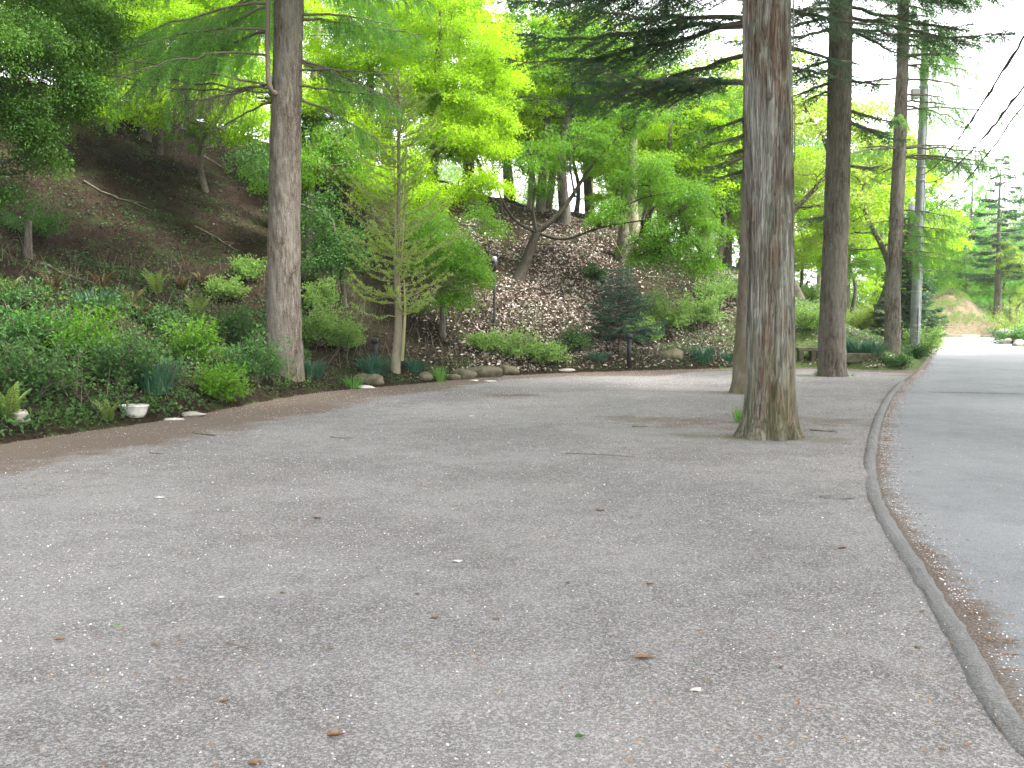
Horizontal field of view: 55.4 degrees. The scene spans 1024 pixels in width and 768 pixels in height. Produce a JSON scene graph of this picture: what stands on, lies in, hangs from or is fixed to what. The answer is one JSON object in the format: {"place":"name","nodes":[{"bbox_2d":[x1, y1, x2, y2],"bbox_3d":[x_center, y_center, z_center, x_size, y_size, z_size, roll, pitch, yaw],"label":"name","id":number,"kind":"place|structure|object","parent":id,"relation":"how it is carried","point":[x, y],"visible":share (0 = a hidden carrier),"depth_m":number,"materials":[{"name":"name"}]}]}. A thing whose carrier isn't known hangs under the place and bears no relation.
{"place":"outdoors","nodes":[
{"label":"outdoors","id":0,"kind":"place"},
{"bbox_2d":[0,367,1023,767],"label":"parking lot","id":1,"kind":"structure","parent":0,"point":[548,615],"depth_m":5.56,"materials":[{"name":"asphalt"}]},
{"bbox_2d":[0,368,1023,766],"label":"fallen petals","id":2,"kind":"object","parent":1,"relation":"on","point":[544,536],"visible":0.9,"depth_m":7.25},
{"bbox_2d":[0,77,1023,444],"bbox_3d":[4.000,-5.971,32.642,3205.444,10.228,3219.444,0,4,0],"label":"ground","id":3,"kind":"structure","parent":0,"point":[206,221],"depth_m":25.34,"materials":[{"name":"soil"}]},
{"bbox_2d":[0,381,30,418],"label":"fern","id":4,"kind":"object","parent":3,"relation":"on","point":[8,408],"visible":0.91,"depth_m":12.21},
{"bbox_2d":[0,273,67,309],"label":"shrub","id":5,"kind":"object","parent":3,"relation":"on","point":[25,294],"visible":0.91,"depth_m":16.07,"materials":[{"name":"green plant"}]},
{"bbox_2d":[0,199,74,237],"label":"shrub","id":6,"kind":"object","parent":3,"relation":"on","point":[44,225],"visible":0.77,"depth_m":20.00,"materials":[{"name":"green plant"}]},
{"bbox_2d":[0,297,88,345],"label":"shrub","id":7,"kind":"object","parent":3,"relation":"on","point":[17,327],"visible":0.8,"depth_m":15.05,"materials":[{"name":"green plant"}]},
{"bbox_2d":[0,331,97,395],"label":"shrub","id":8,"kind":"object","parent":3,"relation":"on","point":[45,375],"visible":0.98,"depth_m":13.05,"materials":[{"name":"green plant"}]},
{"bbox_2d":[15,294,132,358],"bbox_3d":[-6.864,-0.896,15.488,1.616,1.082,1.883,0,4,0],"label":"shrub","id":9,"kind":"object","parent":3,"relation":"on","point":[81,328],"visible":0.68,"depth_m":15.37,"materials":[{"name":"green plant"}]},
{"bbox_2d":[0,0,155,219],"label":"broadleaf tree","id":10,"kind":"object","parent":3,"relation":"on","point":[44,40],"visible":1,"depth_m":15.80,"materials":[{"name":"green plant"}]},
{"bbox_2d":[56,291,145,321],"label":"shrub","id":11,"kind":"object","parent":3,"relation":"on","point":[123,305],"visible":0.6,"depth_m":17.45,"materials":[{"name":"green plant"}]},
{"bbox_2d":[68,330,166,385],"bbox_3d":[-5.888,-0.391,14.756,1.338,0.856,1.241,2,5,23],"label":"shrub","id":12,"kind":"object","parent":3,"relation":"on","point":[116,362],"visible":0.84,"depth_m":14.62,"materials":[{"name":"green plant"}]},
{"bbox_2d":[120,404,148,417],"bbox_3d":[-5.379,0.383,13.869,0.433,0.178,0.330,0,4,0],"label":"planter","id":13,"kind":"object","parent":3,"relation":"on","point":[138,410],"visible":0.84,"depth_m":13.76,"materials":[{"name":"paint"}]},
{"bbox_2d":[124,358,189,394],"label":"daffodil clump","id":14,"kind":"object","parent":3,"relation":"on","point":[150,383],"visible":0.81,"depth_m":14.82,"materials":[{"name":"green plant"}]},
{"bbox_2d":[131,301,204,331],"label":"shrub","id":15,"kind":"object","parent":3,"relation":"on","point":[167,312],"visible":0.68,"depth_m":18.86,"materials":[{"name":"green plant"}]},
{"bbox_2d":[47,0,334,157],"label":"maple tree","id":16,"kind":"object","parent":3,"relation":"on","point":[185,10],"visible":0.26,"depth_m":24.88,"materials":[{"name":"green plant"}]},
{"bbox_2d":[158,313,228,364],"bbox_3d":[-5.988,-0.831,18.204,1.384,1.013,1.476,0,4,0],"label":"shrub","id":17,"kind":"object","parent":3,"relation":"on","point":[181,339],"visible":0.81,"depth_m":17.95,"materials":[{"name":"green plant"}]},
{"bbox_2d":[148,75,251,192],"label":"maple tree","id":18,"kind":"object","parent":3,"relation":"on","point":[202,139],"visible":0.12,"depth_m":28.09,"materials":[{"name":"green plant"}]},
{"bbox_2d":[185,358,254,401],"bbox_3d":[-4.744,-0.046,16.057,0.978,0.745,1.173,2,5,28],"label":"shrub","id":19,"kind":"object","parent":3,"relation":"on","point":[227,387],"visible":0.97,"depth_m":15.95,"materials":[{"name":"green plant"}]},
{"bbox_2d":[198,267,252,300],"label":"shrub","id":20,"kind":"object","parent":3,"relation":"on","point":[234,291],"visible":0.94,"depth_m":22.27,"materials":[{"name":"green plant"}]},
{"bbox_2d":[25,0,436,381],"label":"larch tree","id":21,"kind":"object","parent":3,"relation":"on","point":[202,44],"visible":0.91,"depth_m":18.66,"materials":[{"name":"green plant"}]},
{"bbox_2d":[196,300,265,346],"bbox_3d":[-5.681,-1.239,20.051,1.441,0.970,1.667,0,4,0],"label":"shrub","id":22,"kind":"object","parent":3,"relation":"on","point":[242,327],"visible":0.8,"depth_m":19.72,"materials":[{"name":"green plant"}]},
{"bbox_2d":[225,253,266,282],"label":"shrub","id":23,"kind":"object","parent":3,"relation":"on","point":[249,271],"visible":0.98,"depth_m":23.33,"materials":[{"name":"green plant"}]},
{"bbox_2d":[216,323,299,382],"bbox_3d":[-4.668,-0.550,17.786,1.470,1.105,1.485,0,4,0],"label":"shrub","id":24,"kind":"object","parent":3,"relation":"on","point":[259,363],"visible":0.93,"depth_m":17.74,"materials":[{"name":"green plant"}]},
{"bbox_2d":[221,135,384,306],"bbox_3d":[-5.270,-3.918,24.277,4.001,4.329,2.484,-3,5,-37],"label":"maple tree","id":25,"kind":"object","parent":3,"relation":"on","point":[333,246],"visible":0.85,"depth_m":24.39,"materials":[{"name":"green plant"}]},
{"bbox_2d":[224,121,390,274],"bbox_3d":[-5.187,-4.826,25.350,4.112,4.237,3.135,0,4,0],"label":"maple tree","id":26,"kind":"object","parent":3,"relation":"on","point":[327,150],"visible":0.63,"depth_m":25.43,"materials":[{"name":"green plant"}]},
{"bbox_2d":[261,84,359,197],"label":"maple tree","id":27,"kind":"object","parent":3,"relation":"on","point":[307,118],"visible":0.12,"depth_m":30.05,"materials":[{"name":"green plant"}]},
{"bbox_2d":[301,272,342,309],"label":"shrub","id":28,"kind":"object","parent":3,"relation":"on","point":[325,289],"visible":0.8,"depth_m":23.54,"materials":[{"name":"green plant"}]},
{"bbox_2d":[301,291,357,346],"bbox_3d":[-4.344,-1.482,22.215,1.863,1.255,1.661,0,4,0],"label":"shrub","id":29,"kind":"object","parent":3,"relation":"on","point":[321,322],"visible":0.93,"depth_m":22.01,"materials":[{"name":"green plant"}]},
{"bbox_2d":[321,312,367,350],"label":"azalea bush","id":30,"kind":"object","parent":3,"relation":"on","point":[346,345],"visible":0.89,"depth_m":22.20,"materials":[{"name":"green plant"}]},
{"bbox_2d":[301,77,403,205],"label":"maple tree","id":31,"kind":"object","parent":3,"relation":"on","point":[350,187],"visible":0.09,"depth_m":31.18,"materials":[{"name":"green plant"}]},
{"bbox_2d":[264,0,453,231],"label":"maple tree","id":32,"kind":"object","parent":3,"relation":"on","point":[338,60],"visible":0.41,"depth_m":28.98,"materials":[{"name":"green plant"}]},
{"bbox_2d":[347,354,395,374],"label":"daffodil clump","id":33,"kind":"object","parent":3,"relation":"on","point":[373,368],"visible":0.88,"depth_m":20.68,"materials":[{"name":"green plant"}]},
{"bbox_2d":[327,67,471,373],"bbox_3d":[-2.374,-3.498,21.227,3.007,6.651,3.009,0,4,0],"label":"young tree","id":34,"kind":"object","parent":3,"relation":"on","point":[398,230],"visible":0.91,"depth_m":21.10,"materials":[{"name":"green plant"}]},
{"bbox_2d":[351,75,448,196],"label":"maple tree","id":35,"kind":"object","parent":3,"relation":"on","point":[411,127],"visible":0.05,"depth_m":33.10,"materials":[{"name":"green plant"}]},
{"bbox_2d":[0,234,815,422],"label":"dry stalks","id":36,"kind":"object","parent":3,"relation":"on","point":[335,312],"visible":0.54,"depth_m":22.92,"materials":[{"name":"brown plant"}]},
{"bbox_2d":[357,0,496,177],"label":"maple tree","id":37,"kind":"object","parent":3,"relation":"on","point":[459,53],"visible":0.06,"depth_m":36.38,"materials":[{"name":"green plant"}]},
{"bbox_2d":[345,0,536,269],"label":"maple tree","id":38,"kind":"object","parent":3,"relation":"on","point":[467,139],"visible":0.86,"depth_m":27.98,"materials":[{"name":"green plant"}]},
{"bbox_2d":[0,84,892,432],"bbox_3d":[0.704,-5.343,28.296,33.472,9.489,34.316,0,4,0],"label":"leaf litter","id":39,"kind":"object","parent":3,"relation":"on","point":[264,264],"visible":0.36,"depth_m":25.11,"materials":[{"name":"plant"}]},
{"bbox_2d":[386,193,516,337],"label":"maple tree","id":40,"kind":"object","parent":3,"relation":"on","point":[459,262],"visible":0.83,"depth_m":24.94,"materials":[{"name":"green plant"}]},
{"bbox_2d":[0,117,911,438],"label":"ground cover","id":41,"kind":"object","parent":3,"relation":"on","point":[170,357],"visible":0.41,"depth_m":18.56,"materials":[{"name":"green plant"}]},
{"bbox_2d":[408,49,530,204],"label":"maple tree","id":42,"kind":"object","parent":3,"relation":"on","point":[467,169],"visible":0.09,"depth_m":35.29,"materials":[{"name":"green plant"}]},
{"bbox_2d":[370,0,581,185],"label":"maple tree","id":43,"kind":"object","parent":3,"relation":"on","point":[473,160],"visible":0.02,"depth_m":41.49,"materials":[{"name":"green plant"}]},
{"bbox_2d":[467,366,502,377],"bbox_3d":[-0.700,-0.252,23.397,0.914,0.370,0.590,-2,5,-21],"label":"rock","id":44,"kind":"object","parent":3,"relation":"on","point":[486,371],"visible":0.48,"depth_m":23.20,"materials":[{"name":"stone"}]},
{"bbox_2d":[461,325,509,351],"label":"azalea bush","id":45,"kind":"object","parent":3,"relation":"on","point":[476,341],"visible":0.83,"depth_m":24.82,"materials":[{"name":"green plant"}]},
{"bbox_2d":[479,321,551,358],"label":"azalea bush","id":46,"kind":"object","parent":3,"relation":"on","point":[507,346],"visible":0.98,"depth_m":24.62,"materials":[{"name":"green plant"}]},
{"bbox_2d":[422,0,611,199],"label":"maple tree","id":47,"kind":"object","parent":3,"relation":"on","point":[518,49],"visible":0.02,"depth_m":41.09,"materials":[{"name":"green plant"}]},
{"bbox_2d":[462,2,628,211],"bbox_3d":[0.880,-10.175,36.496,6.872,7.732,7.163,-2,5,-25],"label":"maple tree","id":48,"kind":"object","parent":3,"relation":"on","point":[542,121],"visible":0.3,"depth_m":35.45,"materials":[{"name":"green plant"}]},
{"bbox_2d":[523,337,574,363],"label":"azalea bush","id":49,"kind":"object","parent":3,"relation":"on","point":[552,355],"visible":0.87,"depth_m":24.82,"materials":[{"name":"green plant"}]},
{"bbox_2d":[458,1,666,224],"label":"maple tree","id":50,"kind":"object","parent":3,"relation":"on","point":[565,216],"visible":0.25,"depth_m":34.66,"materials":[{"name":"green plant"}]},
{"bbox_2d":[532,105,618,211],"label":"maple tree","id":51,"kind":"object","parent":3,"relation":"on","point":[577,202],"visible":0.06,"depth_m":40.51,"materials":[{"name":"green plant"}]},
{"bbox_2d":[555,321,596,350],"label":"shrub","id":52,"kind":"object","parent":3,"relation":"on","point":[578,342],"visible":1,"depth_m":26.07,"materials":[{"name":"green plant"}]},
{"bbox_2d":[519,26,695,215],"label":"maple tree","id":53,"kind":"object","parent":3,"relation":"on","point":[587,185],"visible":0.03,"depth_m":43.05,"materials":[{"name":"green plant"}]},
{"bbox_2d":[482,87,739,282],"bbox_3d":[3.187,-6.223,30.402,7.891,6.286,5.216,1,5,17],"label":"maple tree","id":54,"kind":"object","parent":3,"relation":"on","point":[666,245],"visible":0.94,"depth_m":29.57,"materials":[{"name":"green plant"}]},
{"bbox_2d":[531,37,692,226],"bbox_3d":[4.161,-10.070,39.592,6.872,7.732,7.163,3,5,33],"label":"maple tree","id":55,"kind":"object","parent":3,"relation":"on","point":[654,147],"visible":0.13,"depth_m":38.78,"materials":[{"name":"green plant"}]},
{"bbox_2d":[581,149,655,222],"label":"maple tree","id":56,"kind":"object","parent":3,"relation":"on","point":[600,195],"visible":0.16,"depth_m":42.31,"materials":[{"name":"green plant"}]},
{"bbox_2d":[580,266,669,350],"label":"young fir","id":57,"kind":"object","parent":3,"relation":"on","point":[609,321],"visible":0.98,"depth_m":26.66,"materials":[{"name":"green plant"}]},
{"bbox_2d":[606,191,650,262],"bbox_3d":[3.844,-5.322,32.914,1.752,2.534,1.006,-4,6,-42],"label":"tree stump","id":58,"kind":"object","parent":3,"relation":"on","point":[622,232],"visible":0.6,"depth_m":32.85,"materials":[{"name":"brown wood"}]},
{"bbox_2d":[516,0,742,238],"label":"fir tree","id":59,"kind":"object","parent":3,"relation":"on","point":[635,215],"visible":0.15,"depth_m":35.31,"materials":[{"name":"green plant"}]},
{"bbox_2d":[385,180,894,377],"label":"pale leaf litter","id":60,"kind":"object","parent":3,"relation":"on","point":[563,288],"visible":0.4,"depth_m":29.48,"materials":[{"name":"plant"}]},
{"bbox_2d":[301,124,1023,326],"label":"wood","id":61,"kind":"object","parent":3,"relation":"on","point":[446,170],"depth_m":80.09,"materials":[{"name":"green plant"}]},
{"bbox_2d":[629,285,699,330],"bbox_3d":[4.595,-2.273,29.201,2.264,1.382,2.230,0,4,0],"label":"azalea bush","id":62,"kind":"object","parent":3,"relation":"on","point":[662,311],"visible":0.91,"depth_m":29.05,"materials":[{"name":"green plant"}]},
{"bbox_2d":[590,61,742,226],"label":"maple tree","id":63,"kind":"object","parent":3,"relation":"on","point":[707,152],"visible":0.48,"depth_m":36.60,"materials":[{"name":"green plant"}]},
{"bbox_2d":[606,30,742,231],"bbox_3d":[7.313,-9.673,40.638,6.538,8.842,6.761,3,5,35],"label":"maple tree","id":64,"kind":"object","parent":3,"relation":"on","point":[734,74],"visible":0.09,"depth_m":39.57,"materials":[{"name":"green plant"}]},
{"bbox_2d":[643,85,742,249],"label":"maple tree","id":65,"kind":"object","parent":3,"relation":"on","point":[698,138],"visible":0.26,"depth_m":37.06,"materials":[{"name":"green plant"}]},
{"bbox_2d":[655,174,740,241],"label":"maple tree","id":66,"kind":"object","parent":3,"relation":"on","point":[732,217],"visible":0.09,"depth_m":43.91,"materials":[{"name":"green plant"}]},
{"bbox_2d":[668,283,729,325],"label":"azalea bush","id":67,"kind":"object","parent":3,"relation":"on","point":[703,314],"visible":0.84,"depth_m":29.53,"materials":[{"name":"green plant"}]},
{"bbox_2d":[492,0,929,393],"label":"fir tree","id":68,"kind":"object","parent":3,"relation":"on","point":[680,86],"visible":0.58,"depth_m":18.37,"materials":[{"name":"green plant"}]},
{"bbox_2d":[690,270,737,299],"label":"shrub","id":69,"kind":"object","parent":3,"relation":"on","point":[724,288],"visible":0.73,"depth_m":31.00,"materials":[{"name":"green plant"}]},
{"bbox_2d":[655,97,802,262],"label":"maple tree","id":70,"kind":"object","parent":3,"relation":"on","point":[723,219],"visible":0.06,"depth_m":42.32,"materials":[{"name":"green plant"}]},
{"bbox_2d":[660,42,827,266],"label":"maple tree","id":71,"kind":"object","parent":3,"relation":"on","point":[727,254],"visible":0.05,"depth_m":46.08,"materials":[{"name":"green plant"}]},
{"bbox_2d":[733,0,805,441],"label":"cedar tree","id":72,"kind":"object","parent":3,"relation":"on","point":[770,410],"visible":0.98,"depth_m":11.89,"materials":[{"name":"brown plant"}]},
{"bbox_2d":[695,30,874,245],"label":"maple tree","id":73,"kind":"object","parent":3,"relation":"on","point":[735,37],"visible":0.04,"depth_m":47.82,"materials":[{"name":"green plant"}]},
{"bbox_2d":[795,295,819,330],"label":"shrub","id":74,"kind":"object","parent":3,"relation":"on","point":[808,319],"visible":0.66,"depth_m":29.64,"materials":[{"name":"green plant"}]},
{"bbox_2d":[794,210,821,288],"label":"maple tree","id":75,"kind":"object","parent":3,"relation":"on","point":[816,256],"visible":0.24,"depth_m":47.54,"materials":[{"name":"green plant"}]},
{"bbox_2d":[724,45,911,300],"bbox_3d":[12.401,-8.666,40.344,7.992,10.807,8.264,-4,6,-42],"label":"maple tree","id":76,"kind":"object","parent":3,"relation":"on","point":[820,131],"visible":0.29,"depth_m":38.95,"materials":[{"name":"green plant"}]},
{"bbox_2d":[726,75,943,247],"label":"maple tree","id":77,"kind":"object","parent":3,"relation":"on","point":[885,196],"visible":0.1,"depth_m":44.73,"materials":[{"name":"green plant"}]},
{"bbox_2d":[817,236,885,313],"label":"maple tree","id":78,"kind":"object","parent":3,"relation":"on","point":[854,264],"visible":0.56,"depth_m":47.41,"materials":[{"name":"green plant"}]},
{"bbox_2d":[794,157,911,309],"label":"maple tree","id":79,"kind":"object","parent":3,"relation":"on","point":[848,286],"visible":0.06,"depth_m":51.45,"materials":[{"name":"green plant"}]},
{"bbox_2d":[846,304,879,330],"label":"shrub","id":80,"kind":"object","parent":3,"relation":"on","point":[864,322],"visible":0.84,"depth_m":39.46,"materials":[{"name":"green plant"}]},
{"bbox_2d":[720,0,1019,376],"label":"fir tree","id":81,"kind":"object","parent":3,"relation":"on","point":[835,220],"visible":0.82,"depth_m":23.16,"materials":[{"name":"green plant"}]},
{"bbox_2d":[719,263,1023,367],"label":"grass","id":82,"kind":"structure","parent":3,"relation":"on","point":[847,325],"depth_m":34.01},
{"bbox_2d":[847,249,905,306],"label":"maple tree","id":83,"kind":"object","parent":3,"relation":"on","point":[876,288],"visible":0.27,"depth_m":51.62,"materials":[{"name":"green plant"}]},
{"bbox_2d":[794,118,960,330],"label":"maple tree","id":84,"kind":"object","parent":3,"relation":"on","point":[815,242],"visible":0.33,"depth_m":42.31,"materials":[{"name":"green plant"}]},
{"bbox_2d":[794,125,975,308],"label":"maple tree","id":85,"kind":"object","parent":3,"relation":"on","point":[930,205],"visible":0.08,"depth_m":55.54,"materials":[{"name":"green plant"}]},
{"bbox_2d":[878,353,914,369],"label":"shrub","id":86,"kind":"object","parent":3,"relation":"on","point":[900,361],"visible":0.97,"depth_m":26.21,"materials":[{"name":"green plant"}]},
{"bbox_2d":[869,212,949,341],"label":"yew tree","id":87,"kind":"object","parent":3,"relation":"on","point":[906,282],"visible":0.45,"depth_m":38.05,"materials":[{"name":"green plant"}]},
{"bbox_2d":[851,164,972,276],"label":"maple tree","id":88,"kind":"object","parent":3,"relation":"on","point":[965,242],"visible":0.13,"depth_m":57.77,"materials":[{"name":"green plant"}]},
{"bbox_2d":[909,19,928,348],"bbox_3d":[14.903,-7.194,35.919,0.633,12.129,0.381,0,4,0],"label":"utility pole","id":89,"kind":"object","parent":3,"relation":"on","point":[916,303],"visible":0.62,"depth_m":35.87,"materials":[{"name":"concrete"}]},
{"bbox_2d":[919,35,1023,174],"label":"overhead wire","id":90,"kind":"object","parent":89,"relation":"attached to","point":[1002,70],"visible":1,"depth_m":12.54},
{"bbox_2d":[901,343,936,358],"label":"shrub","id":91,"kind":"object","parent":3,"relation":"on","point":[917,351],"visible":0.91,"depth_m":31.86,"materials":[{"name":"green plant"}]},
{"bbox_2d":[901,318,949,350],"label":"shrub","id":92,"kind":"object","parent":3,"relation":"on","point":[926,340],"visible":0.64,"depth_m":36.42,"materials":[{"name":"green plant"}]},
{"bbox_2d":[851,0,1023,354],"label":"fir tree","id":93,"kind":"object","parent":3,"relation":"on","point":[892,308],"visible":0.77,"depth_m":30.09,"materials":[{"name":"green plant"}]},
{"bbox_2d":[926,288,1001,336],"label":"mound","id":94,"kind":"object","parent":3,"relation":"on","point":[969,327],"visible":0.28,"depth_m":59.04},
{"bbox_2d":[925,288,1001,325],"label":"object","id":95,"kind":"object","parent":94,"relation":"on","point":[956,290],"visible":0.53,"depth_m":59.96,"materials":[{"name":"green plant"}]},
{"bbox_2d":[925,170,1006,305],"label":"larch tree","id":96,"kind":"object","parent":3,"relation":"on","point":[975,221],"visible":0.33,"depth_m":71.15,"materials":[{"name":"green plant"}]},
{"bbox_2d":[929,246,1005,297],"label":"maple tree","id":97,"kind":"object","parent":3,"relation":"on","point":[965,284],"visible":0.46,"depth_m":67.42,"materials":[{"name":"green plant"}]},
{"bbox_2d":[949,151,1023,323],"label":"pine tree","id":98,"kind":"object","parent":3,"relation":"on","point":[999,274],"visible":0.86,"depth_m":61.42,"materials":[{"name":"green plant"}]},
{"bbox_2d":[973,171,1023,306],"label":"larch tree","id":99,"kind":"object","parent":3,"relation":"on","point":[1016,283],"visible":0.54,"depth_m":65.82,"materials":[{"name":"green plant"}]},
{"bbox_2d":[986,325,1023,343],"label":"shrub","id":100,"kind":"object","parent":3,"relation":"on","point":[1015,334],"visible":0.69,"depth_m":46.74,"materials":[{"name":"green plant"}]},
{"bbox_2d":[987,294,1023,329],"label":"shrub","id":101,"kind":"object","parent":3,"relation":"on","point":[1017,319],"visible":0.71,"depth_m":56.81,"materials":[{"name":"green plant"}]},
{"bbox_2d":[989,240,1023,323],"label":"maple tree","id":102,"kind":"object","parent":3,"relation":"on","point":[1017,259],"visible":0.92,"depth_m":60.03,"materials":[{"name":"green plant"}]},
{"bbox_2d":[0,0,1023,302],"label":"sky","id":103,"kind":"structure","parent":0,"point":[1011,80],"materials":[{"name":"white"}]},
{"bbox_2d":[875,341,1023,722],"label":"road","id":104,"kind":"structure","parent":0,"point":[946,476],"depth_m":9.14,"materials":[{"name":"asphalt"}]},
{"bbox_2d":[2,362,1023,766],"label":"needle litter","id":105,"kind":"object","parent":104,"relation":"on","point":[884,440],"visible":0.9,"depth_m":6.66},
{"bbox_2d":[863,381,1023,756],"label":"kerb","id":106,"kind":"structure","parent":104,"relation":"on","point":[987,689],"depth_m":4.98,"materials":[{"name":"concrete"}]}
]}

